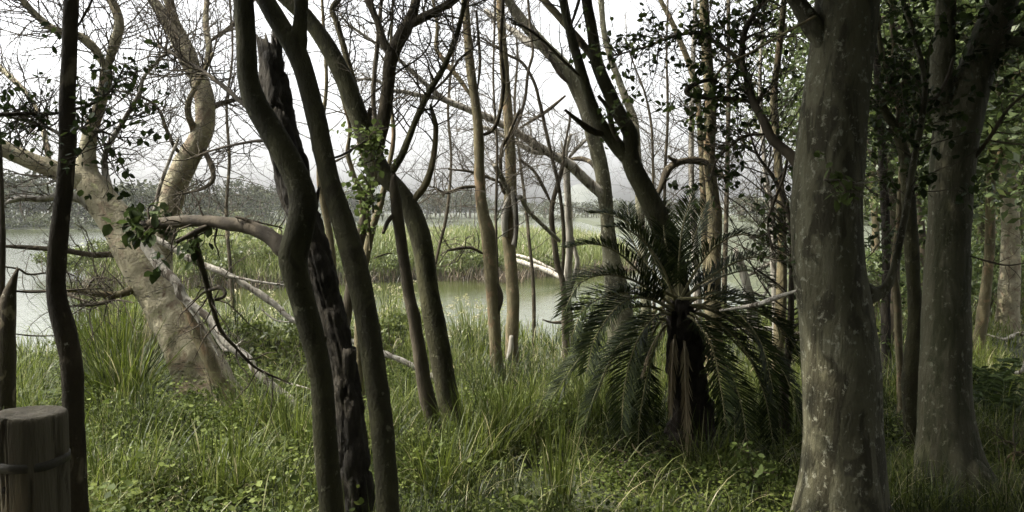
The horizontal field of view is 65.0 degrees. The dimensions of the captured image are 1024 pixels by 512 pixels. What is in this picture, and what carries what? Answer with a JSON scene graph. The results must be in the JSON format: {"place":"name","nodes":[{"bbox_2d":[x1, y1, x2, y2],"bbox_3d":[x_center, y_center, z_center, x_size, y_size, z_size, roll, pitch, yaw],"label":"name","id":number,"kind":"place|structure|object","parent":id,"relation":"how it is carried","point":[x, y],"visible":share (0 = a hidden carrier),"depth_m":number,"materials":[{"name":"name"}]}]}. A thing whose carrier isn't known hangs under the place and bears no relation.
{"place":"outdoors","nodes":[
{"label":"outdoors","id":0,"kind":"place"},
{"bbox_2d":[5,220,758,363],"bbox_3d":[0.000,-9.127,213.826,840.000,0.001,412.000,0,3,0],"label":"water","id":1,"kind":"structure","parent":0,"point":[546,292],"depth_m":29.42,"materials":[{"name":"grey liquid"}]},
{"bbox_2d":[23,245,82,276],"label":"bush","id":2,"kind":"object","parent":1,"relation":"on","point":[42,257],"visible":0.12,"depth_m":36.83,"materials":[{"name":"green plant"}]},
{"bbox_2d":[187,251,236,285],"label":"bush","id":3,"kind":"object","parent":1,"relation":"on","point":[214,259],"visible":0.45,"depth_m":31.33,"materials":[{"name":"green plant"}]},
{"bbox_2d":[140,0,296,315],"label":"slim tree","id":4,"kind":"object","parent":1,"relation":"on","point":[226,214],"visible":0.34,"depth_m":14.57,"materials":[{"name":"brown plant"}]},
{"bbox_2d":[80,218,634,287],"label":"reeds","id":5,"kind":"object","parent":1,"relation":"in","point":[537,240],"visible":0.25,"depth_m":36.34,"materials":[{"name":"plant"}]},
{"bbox_2d":[11,184,789,213],"bbox_3d":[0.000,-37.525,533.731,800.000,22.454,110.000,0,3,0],"label":"hills","id":6,"kind":"structure","parent":0,"point":[579,191],"depth_m":501.82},
{"bbox_2d":[0,0,910,212],"label":"sky","id":7,"kind":"structure","parent":0,"point":[557,87],"materials":[{"name":"white"}]},
{"bbox_2d":[3,213,1023,511],"bbox_3d":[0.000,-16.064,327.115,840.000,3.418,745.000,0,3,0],"label":"ground","id":8,"kind":"structure","parent":0,"point":[595,221],"depth_m":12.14,"materials":[{"name":"plant"}]},
{"bbox_2d":[4,169,48,222],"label":"tree","id":9,"kind":"object","parent":8,"relation":"on","point":[23,189],"visible":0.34,"depth_m":131.22,"materials":[{"name":"grey plant"}]},
{"bbox_2d":[0,405,70,511],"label":"wooden post","id":10,"kind":"object","parent":8,"relation":"on","point":[35,453],"visible":1,"depth_m":2.58,"materials":[{"name":"brown wood"}]},
{"bbox_2d":[40,244,90,281],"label":"bush","id":11,"kind":"object","parent":8,"relation":"on","point":[69,264],"visible":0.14,"depth_m":33.97,"materials":[{"name":"green plant"}]},
{"bbox_2d":[0,129,138,410],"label":"broken snag","id":12,"kind":"object","parent":8,"relation":"on","point":[8,333],"visible":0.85,"depth_m":6.03,"materials":[{"name":"brown plant"}]},
{"bbox_2d":[0,0,171,511],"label":"slender tree","id":13,"kind":"object","parent":8,"relation":"on","point":[61,317],"visible":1,"depth_m":3.22,"materials":[{"name":"brown plant"}]},
{"bbox_2d":[67,236,113,275],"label":"bush","id":14,"kind":"object","parent":8,"relation":"on","point":[93,242],"visible":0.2,"depth_m":32.80,"materials":[{"name":"green plant"}]},
{"bbox_2d":[47,296,145,356],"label":"weed clump","id":15,"kind":"object","parent":8,"relation":"on","point":[114,318],"visible":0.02,"depth_m":11.73,"materials":[{"name":"green plant"}]},
{"bbox_2d":[67,239,134,342],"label":"fallen branch","id":16,"kind":"object","parent":8,"relation":"on","point":[106,277],"visible":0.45,"depth_m":9.24,"materials":[{"name":"brown plant"}]},
{"bbox_2d":[18,261,190,369],"bbox_3d":[-5.080,0.838,10.242,2.308,1.720,2.217,0,3,0],"label":"grass tussock","id":17,"kind":"object","parent":8,"relation":"on","point":[122,318],"depth_m":10.12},
{"bbox_2d":[16,301,234,426],"bbox_3d":[-3.930,1.311,8.059,2.527,1.902,2.649,0,3,0],"label":"grass tussock","id":18,"kind":"object","parent":8,"relation":"on","point":[115,364],"depth_m":7.98,"materials":[{"name":"plant"}]},
{"bbox_2d":[0,0,271,412],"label":"leaning tree","id":19,"kind":"object","parent":8,"relation":"on","point":[158,307],"visible":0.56,"depth_m":8.28,"materials":[{"name":"yellow plant"}]},
{"bbox_2d":[86,411,225,511],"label":"grass tussock","id":20,"kind":"object","parent":8,"relation":"on","point":[134,463],"depth_m":5.27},
{"bbox_2d":[98,438,232,508],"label":"weed clump","id":21,"kind":"object","parent":8,"relation":"on","point":[189,452],"visible":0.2,"depth_m":5.75,"materials":[{"name":"green plant"}]},
{"bbox_2d":[111,388,243,441],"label":"weed clump","id":22,"kind":"object","parent":8,"relation":"on","point":[193,397],"visible":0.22,"depth_m":7.32,"materials":[{"name":"green plant"}]},
{"bbox_2d":[17,0,346,377],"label":"bare tree","id":23,"kind":"object","parent":8,"relation":"on","point":[173,189],"visible":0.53,"depth_m":10.68,"materials":[{"name":"yellow plant"}]},
{"bbox_2d":[173,238,223,278],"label":"bush","id":24,"kind":"object","parent":8,"relation":"on","point":[202,246],"visible":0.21,"depth_m":32.17,"materials":[{"name":"green plant"}]},
{"bbox_2d":[77,0,343,511],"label":"forked tree","id":25,"kind":"object","parent":8,"relation":"on","point":[290,247],"visible":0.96,"depth_m":4.02,"materials":[{"name":"brown plant"}]},
{"bbox_2d":[131,242,310,405],"bbox_3d":[-2.775,0.714,7.807,1.930,1.802,0.916,0,3,0],"label":"fallen branch","id":26,"kind":"object","parent":8,"relation":"on","point":[175,281],"visible":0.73,"depth_m":7.87,"materials":[{"name":"grey wood"}]},
{"bbox_2d":[134,398,314,507],"bbox_3d":[-1.977,1.343,5.473,1.317,0.685,1.211,3,5,44],"label":"grass tussock","id":27,"kind":"object","parent":8,"relation":"on","point":[239,450],"depth_m":5.45,"materials":[{"name":"plant"}]},
{"bbox_2d":[191,289,283,329],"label":"reed clump","id":28,"kind":"object","parent":8,"relation":"on","point":[273,294],"visible":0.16,"depth_m":14.23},
{"bbox_2d":[210,176,267,215],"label":"tree","id":29,"kind":"object","parent":8,"relation":"on","point":[238,184],"visible":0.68,"depth_m":157.93,"materials":[{"name":"grey plant"}]},
{"bbox_2d":[174,356,310,446],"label":"grass tussock","id":30,"kind":"object","parent":8,"relation":"on","point":[256,411],"depth_m":7.00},
{"bbox_2d":[212,233,277,278],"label":"bush","id":31,"kind":"object","parent":8,"relation":"on","point":[238,251],"visible":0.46,"depth_m":32.01,"materials":[{"name":"green plant"}]},
{"bbox_2d":[203,311,287,360],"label":"weed clump","id":32,"kind":"object","parent":8,"relation":"on","point":[246,319],"visible":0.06,"depth_m":12.45,"materials":[{"name":"green plant"}]},
{"bbox_2d":[199,396,312,452],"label":"weed clump","id":33,"kind":"object","parent":8,"relation":"on","point":[256,430],"visible":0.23,"depth_m":6.86,"materials":[{"name":"green plant"}]},
{"bbox_2d":[219,319,305,377],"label":"weed clump","id":34,"kind":"object","parent":8,"relation":"on","point":[286,340],"visible":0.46,"depth_m":10.84,"materials":[{"name":"green plant"}]},
{"bbox_2d":[251,245,278,277],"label":"bush","id":35,"kind":"object","parent":8,"relation":"on","point":[267,253],"visible":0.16,"depth_m":32.28,"materials":[{"name":"green plant"}]},
{"bbox_2d":[229,370,312,465],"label":"grass tussock","id":36,"kind":"object","parent":8,"relation":"on","point":[282,414],"depth_m":6.33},
{"bbox_2d":[214,0,376,269],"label":"slim tree","id":37,"kind":"object","parent":8,"relation":"on","point":[327,222],"visible":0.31,"depth_m":9.43,"materials":[{"name":"beige plant"}]},
{"bbox_2d":[156,236,456,381],"bbox_3d":[-2.341,0.642,8.988,3.569,1.732,0.653,0,3,7],"label":"fallen branch","id":38,"kind":"object","parent":8,"relation":"on","point":[259,293],"visible":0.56,"depth_m":9.00,"materials":[{"name":"grey wood"}]},
{"bbox_2d":[256,31,375,511],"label":"dead snag","id":39,"kind":"object","parent":8,"relation":"on","point":[354,452],"visible":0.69,"depth_m":4.58,"materials":[{"name":"wood"}]},
{"bbox_2d":[255,0,399,511],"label":"curved tree","id":40,"kind":"object","parent":8,"relation":"on","point":[293,39],"visible":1,"depth_m":3.91,"materials":[{"name":"brown plant"}]},
{"bbox_2d":[69,250,637,289],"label":"dead reed litter","id":41,"kind":"object","parent":8,"relation":"on","point":[522,274],"visible":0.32,"depth_m":33.70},
{"bbox_2d":[293,0,455,327],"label":"slim tree","id":42,"kind":"object","parent":8,"relation":"on","point":[347,298],"visible":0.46,"depth_m":8.89,"materials":[{"name":"brown plant"}]},
{"bbox_2d":[343,279,419,355],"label":"reed clump","id":43,"kind":"object","parent":8,"relation":"on","point":[395,305],"visible":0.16,"depth_m":15.51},
{"bbox_2d":[350,306,425,368],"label":"weed clump","id":44,"kind":"object","parent":8,"relation":"on","point":[395,321],"visible":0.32,"depth_m":12.45,"materials":[{"name":"green plant"}]},
{"bbox_2d":[313,0,469,421],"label":"slim tree","id":45,"kind":"object","parent":8,"relation":"on","point":[367,251],"visible":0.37,"depth_m":7.56,"materials":[{"name":"beige plant"}]},
{"bbox_2d":[369,247,413,279],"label":"bush","id":46,"kind":"object","parent":8,"relation":"on","point":[391,260],"visible":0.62,"depth_m":34.01,"materials":[{"name":"green plant"}]},
{"bbox_2d":[278,0,534,440],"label":"tree","id":47,"kind":"object","parent":8,"relation":"on","point":[374,164],"visible":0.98,"depth_m":6.66,"materials":[{"name":"brown plant"}]},
{"bbox_2d":[373,172,442,443],"bbox_3d":[-0.780,0.585,6.515,0.661,2.525,0.195,-2,4,-34],"label":"dead pole tree","id":48,"kind":"object","parent":8,"relation":"on","point":[421,363],"visible":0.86,"depth_m":6.49,"materials":[{"name":"wood"}]},
{"bbox_2d":[417,191,438,217],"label":"tree","id":49,"kind":"object","parent":8,"relation":"on","point":[427,209],"visible":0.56,"depth_m":245.63,"materials":[{"name":"grey plant"}]},
{"bbox_2d":[395,434,484,482],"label":"weed clump","id":50,"kind":"object","parent":8,"relation":"on","point":[425,450],"visible":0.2,"depth_m":6.01,"materials":[{"name":"green plant"}]},
{"bbox_2d":[371,407,517,501],"bbox_3d":[-0.495,1.386,5.645,1.238,0.669,1.044,-2,4,-28],"label":"grass tussock","id":51,"kind":"object","parent":8,"relation":"on","point":[422,465],"depth_m":5.65,"materials":[{"name":"plant"}]},
{"bbox_2d":[262,0,637,361],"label":"pale leaning tree","id":52,"kind":"object","parent":8,"relation":"on","point":[569,77],"visible":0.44,"depth_m":12.56,"materials":[{"name":"grey plant"}]},
{"bbox_2d":[398,0,522,267],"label":"slim tree","id":53,"kind":"object","parent":8,"relation":"on","point":[445,218],"visible":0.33,"depth_m":15.06,"materials":[{"name":"brown plant"}]},
{"bbox_2d":[369,0,556,383],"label":"swaying tree","id":54,"kind":"object","parent":8,"relation":"on","point":[488,252],"visible":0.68,"depth_m":9.67,"materials":[{"name":"beige plant"}]},
{"bbox_2d":[445,248,500,276],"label":"bush","id":55,"kind":"object","parent":8,"relation":"on","point":[471,256],"visible":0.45,"depth_m":35.07,"materials":[{"name":"green plant"}]},
{"bbox_2d":[441,292,506,356],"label":"reed clump","id":56,"kind":"object","parent":8,"relation":"on","point":[473,319],"visible":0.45,"depth_m":16.45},
{"bbox_2d":[406,373,553,472],"bbox_3d":[-0.248,1.331,6.458,1.296,0.802,1.359,0,3,0],"label":"grass tussock","id":57,"kind":"object","parent":8,"relation":"on","point":[501,432],"depth_m":6.43,"materials":[{"name":"plant"}]},
{"bbox_2d":[398,0,574,374],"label":"peeling tree","id":58,"kind":"object","parent":8,"relation":"on","point":[509,237],"visible":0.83,"depth_m":10.94,"materials":[{"name":"beige plant"}]},
{"bbox_2d":[5,205,974,228],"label":"shore scrub","id":59,"kind":"object","parent":8,"relation":"on","point":[29,220],"visible":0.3,"depth_m":130.81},
{"bbox_2d":[416,0,591,354],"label":"slim tree","id":60,"kind":"object","parent":8,"relation":"on","point":[529,239],"visible":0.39,"depth_m":15.57,"materials":[{"name":"brown plant"}]},
{"bbox_2d":[460,383,558,432],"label":"weed clump","id":61,"kind":"object","parent":8,"relation":"on","point":[487,393],"visible":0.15,"depth_m":7.71,"materials":[{"name":"green plant"}]},
{"bbox_2d":[386,0,637,336],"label":"slim tree","id":62,"kind":"object","parent":8,"relation":"on","point":[494,104],"visible":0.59,"depth_m":10.59,"materials":[{"name":"brown plant"}]},
{"bbox_2d":[4,170,1022,225],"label":"woodland","id":63,"kind":"object","parent":8,"relation":"on","point":[142,192],"depth_m":161.55,"materials":[{"name":"plant"}]},
{"bbox_2d":[458,357,580,455],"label":"grass tussock","id":64,"kind":"object","parent":8,"relation":"on","point":[515,408],"depth_m":6.90,"materials":[{"name":"plant"}]},
{"bbox_2d":[16,345,1023,511],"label":"ground cover","id":65,"kind":"object","parent":8,"relation":"on","point":[294,479],"visible":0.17,"depth_m":5.63,"materials":[{"name":"green plant"}]},
{"bbox_2d":[483,0,588,363],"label":"slim tree","id":66,"kind":"object","parent":8,"relation":"on","point":[555,251],"visible":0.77,"depth_m":12.51,"materials":[{"name":"brown plant"}]},
{"bbox_2d":[516,254,558,278],"bbox_3d":[1.179,0.481,32.358,2.835,1.091,0.394,2,4,36],"label":"fallen log","id":67,"kind":"object","parent":8,"relation":"on","point":[549,271],"visible":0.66,"depth_m":32.40,"materials":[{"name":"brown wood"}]},
{"bbox_2d":[524,250,565,273],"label":"bush","id":68,"kind":"object","parent":8,"relation":"on","point":[544,260],"visible":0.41,"depth_m":36.63,"materials":[{"name":"green plant"}]},
{"bbox_2d":[517,391,603,511],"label":"grass tussock","id":69,"kind":"object","parent":8,"relation":"on","point":[558,473],"depth_m":5.17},
{"bbox_2d":[519,100,612,356],"bbox_3d":[0.864,-0.346,13.661,1.620,4.598,1.232,1,3,21],"label":"dead white tree","id":70,"kind":"object","parent":8,"relation":"on","point":[570,251],"visible":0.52,"depth_m":13.64,"materials":[{"name":"brown plant"}]},
{"bbox_2d":[504,389,634,448],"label":"weed clump","id":71,"kind":"object","parent":8,"relation":"on","point":[561,410],"visible":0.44,"depth_m":7.08,"materials":[{"name":"green plant"}]},
{"bbox_2d":[479,0,691,303],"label":"twin stem tree","id":72,"kind":"object","parent":8,"relation":"on","point":[625,151],"visible":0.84,"depth_m":6.99,"materials":[{"name":"brown plant"}]},
{"bbox_2d":[527,342,662,439],"bbox_3d":[0.721,1.235,7.420,1.630,0.952,1.562,0,3,0],"label":"grass tussock","id":73,"kind":"object","parent":8,"relation":"on","point":[580,389],"depth_m":7.45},
{"bbox_2d":[572,282,640,331],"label":"bush","id":74,"kind":"object","parent":8,"relation":"on","point":[600,284],"visible":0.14,"depth_m":19.93,"materials":[{"name":"green plant"}]},
{"bbox_2d":[570,0,681,336],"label":"slim tree","id":75,"kind":"object","parent":8,"relation":"on","point":[601,8],"visible":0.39,"depth_m":14.97,"materials":[{"name":"grey plant"}]},
{"bbox_2d":[567,451,699,496],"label":"weed clump","id":76,"kind":"object","parent":8,"relation":"on","point":[632,466],"visible":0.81,"depth_m":5.80,"materials":[{"name":"green plant"}]},
{"bbox_2d":[608,426,667,463],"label":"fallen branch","id":77,"kind":"object","parent":8,"relation":"on","point":[639,450],"visible":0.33,"depth_m":6.49,"materials":[{"name":"wood"}]},
{"bbox_2d":[564,0,748,352],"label":"slim tree","id":78,"kind":"object","parent":8,"relation":"on","point":[652,140],"visible":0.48,"depth_m":12.10,"materials":[{"name":"brown plant"}]},
{"bbox_2d":[546,0,785,354],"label":"slim tree","id":79,"kind":"object","parent":8,"relation":"on","point":[666,143],"visible":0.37,"depth_m":12.57,"materials":[{"name":"brown plant"}]},
{"bbox_2d":[539,181,802,463],"bbox_3d":[1.398,0.582,6.666,2.379,2.443,2.058,0,3,0],"label":"palm tree","id":80,"kind":"object","parent":8,"relation":"on","point":[686,370],"visible":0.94,"depth_m":6.48,"materials":[{"name":"plant"}]},
{"bbox_2d":[587,0,766,312],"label":"slim tree","id":81,"kind":"object","parent":8,"relation":"on","point":[672,25],"visible":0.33,"depth_m":13.01,"materials":[{"name":"beige plant"}]},
{"bbox_2d":[613,0,743,332],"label":"slim tree","id":82,"kind":"object","parent":8,"relation":"on","point":[697,292],"visible":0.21,"depth_m":14.01,"materials":[{"name":"brown plant"}]},
{"bbox_2d":[657,0,749,390],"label":"yellow trunk tree","id":83,"kind":"object","parent":8,"relation":"on","point":[661,185],"visible":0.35,"depth_m":9.50,"materials":[{"name":"beige plant"}]},
{"bbox_2d":[640,403,787,483],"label":"grass tussock","id":84,"kind":"object","parent":8,"relation":"on","point":[729,453],"depth_m":6.12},
{"bbox_2d":[670,0,804,321],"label":"slim tree","id":85,"kind":"object","parent":8,"relation":"on","point":[724,280],"visible":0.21,"depth_m":16.01,"materials":[{"name":"brown plant"}]},
{"bbox_2d":[729,438,776,511],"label":"seedling","id":86,"kind":"object","parent":8,"relation":"on","point":[749,455],"visible":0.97,"depth_m":5.08,"materials":[{"name":"green plant"}]},
{"bbox_2d":[709,452,799,504],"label":"weed clump","id":87,"kind":"object","parent":8,"relation":"on","point":[782,480],"visible":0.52,"depth_m":5.66,"materials":[{"name":"green plant"}]},
{"bbox_2d":[733,220,795,348],"bbox_3d":[4.351,0.474,13.162,1.200,2.395,1.333,2,4,33],"label":"tree","id":88,"kind":"object","parent":8,"relation":"on","point":[743,276],"visible":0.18,"depth_m":13.08,"materials":[{"name":"green plant"}]},
{"bbox_2d":[627,0,902,392],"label":"slim tree","id":89,"kind":"object","parent":8,"relation":"on","point":[782,272],"visible":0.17,"depth_m":9.08,"materials":[{"name":"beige plant"}]},
{"bbox_2d":[565,0,999,511],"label":"tree","id":90,"kind":"object","parent":8,"relation":"on","point":[843,462],"visible":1,"depth_m":4.65,"materials":[{"name":"grey plant"}]},
{"bbox_2d":[659,0,930,341],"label":"slim tree","id":91,"kind":"object","parent":8,"relation":"on","point":[772,271],"visible":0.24,"depth_m":10.60,"materials":[{"name":"brown plant"}]},
{"bbox_2d":[606,1,994,443],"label":"slim tree","id":92,"kind":"object","parent":8,"relation":"on","point":[790,308],"visible":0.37,"depth_m":7.16,"materials":[{"name":"green plant"}]},
{"bbox_2d":[767,63,919,263],"bbox_3d":[11.695,-3.363,25.985,6.575,8.535,6.687,2,4,34],"label":"leafy tree","id":93,"kind":"object","parent":8,"relation":"on","point":[876,222],"visible":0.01,"depth_m":25.93,"materials":[{"name":"green plant"}]},
{"bbox_2d":[700,0,1023,350],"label":"leafy tree","id":94,"kind":"object","parent":8,"relation":"on","point":[983,173],"visible":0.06,"depth_m":12.32,"materials":[{"name":"green plant"}]},
{"bbox_2d":[794,0,929,389],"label":"ivy tree","id":95,"kind":"object","parent":8,"relation":"on","point":[885,334],"visible":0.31,"depth_m":8.97,"materials":[{"name":"green plant"}]},
{"bbox_2d":[714,0,1023,285],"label":"leafy tree","id":96,"kind":"object","parent":8,"relation":"on","point":[919,217],"visible":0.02,"depth_m":15.02,"materials":[{"name":"green plant"}]},
{"bbox_2d":[865,248,905,281],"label":"shrub","id":97,"kind":"object","parent":8,"relation":"on","point":[873,255],"visible":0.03,"depth_m":18.66,"materials":[{"name":"green plant"}]},
{"bbox_2d":[866,247,993,331],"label":"shrub","id":98,"kind":"object","parent":8,"relation":"on","point":[974,284],"visible":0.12,"depth_m":14.98,"materials":[{"name":"green plant"}]},
{"bbox_2d":[863,0,1003,427],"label":"crooked tree","id":99,"kind":"object","parent":8,"relation":"on","point":[899,355],"visible":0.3,"depth_m":7.60,"materials":[{"name":"beige plant"}]},
{"bbox_2d":[866,0,1023,454],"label":"crooked tree","id":100,"kind":"object","parent":8,"relation":"on","point":[909,383],"visible":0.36,"depth_m":6.65,"materials":[{"name":"brown plant"}]},
{"bbox_2d":[866,86,1023,293],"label":"leafy tree","id":101,"kind":"object","parent":8,"relation":"on","point":[981,228],"visible":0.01,"depth_m":21.42,"materials":[{"name":"green plant"}]},
{"bbox_2d":[869,0,1023,357],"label":"leafy tree","id":102,"kind":"object","parent":8,"relation":"on","point":[982,312],"visible":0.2,"depth_m":12.42,"materials":[{"name":"green plant"}]},
{"bbox_2d":[871,74,1023,254],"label":"leafy tree","id":103,"kind":"object","parent":8,"relation":"on","point":[998,223],"visible":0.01,"depth_m":20.30,"materials":[{"name":"green plant"}]},
{"bbox_2d":[873,6,1023,333],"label":"leafy tree","id":104,"kind":"object","parent":8,"relation":"on","point":[1011,308],"visible":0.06,"depth_m":14.94,"materials":[{"name":"green plant"}]},
{"bbox_2d":[884,0,1023,245],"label":"leafy tree","id":105,"kind":"object","parent":8,"relation":"on","point":[1016,154],"visible":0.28,"depth_m":10.54,"materials":[{"name":"green plant"}]},
{"bbox_2d":[893,0,1023,508],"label":"forked tree","id":106,"kind":"object","parent":8,"relation":"on","point":[946,420],"visible":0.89,"depth_m":5.49,"materials":[{"name":"grey plant"}]},
{"bbox_2d":[971,229,1023,320],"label":"shrub","id":107,"kind":"object","parent":8,"relation":"on","point":[978,263],"visible":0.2,"depth_m":16.67,"materials":[{"name":"green plant"}]},
{"bbox_2d":[972,357,1023,393],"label":"fern","id":108,"kind":"object","parent":8,"relation":"on","point":[1003,371],"visible":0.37,"depth_m":9.09,"materials":[{"name":"green plant"}]},
{"bbox_2d":[973,375,1023,428],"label":"fern","id":109,"kind":"object","parent":8,"relation":"on","point":[998,386],"visible":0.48,"depth_m":7.61,"materials":[{"name":"green plant"}]},
{"bbox_2d":[981,406,1023,468],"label":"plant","id":110,"kind":"object","parent":8,"relation":"on","point":[1014,446],"visible":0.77,"depth_m":5.98,"materials":[{"name":"green plant"}]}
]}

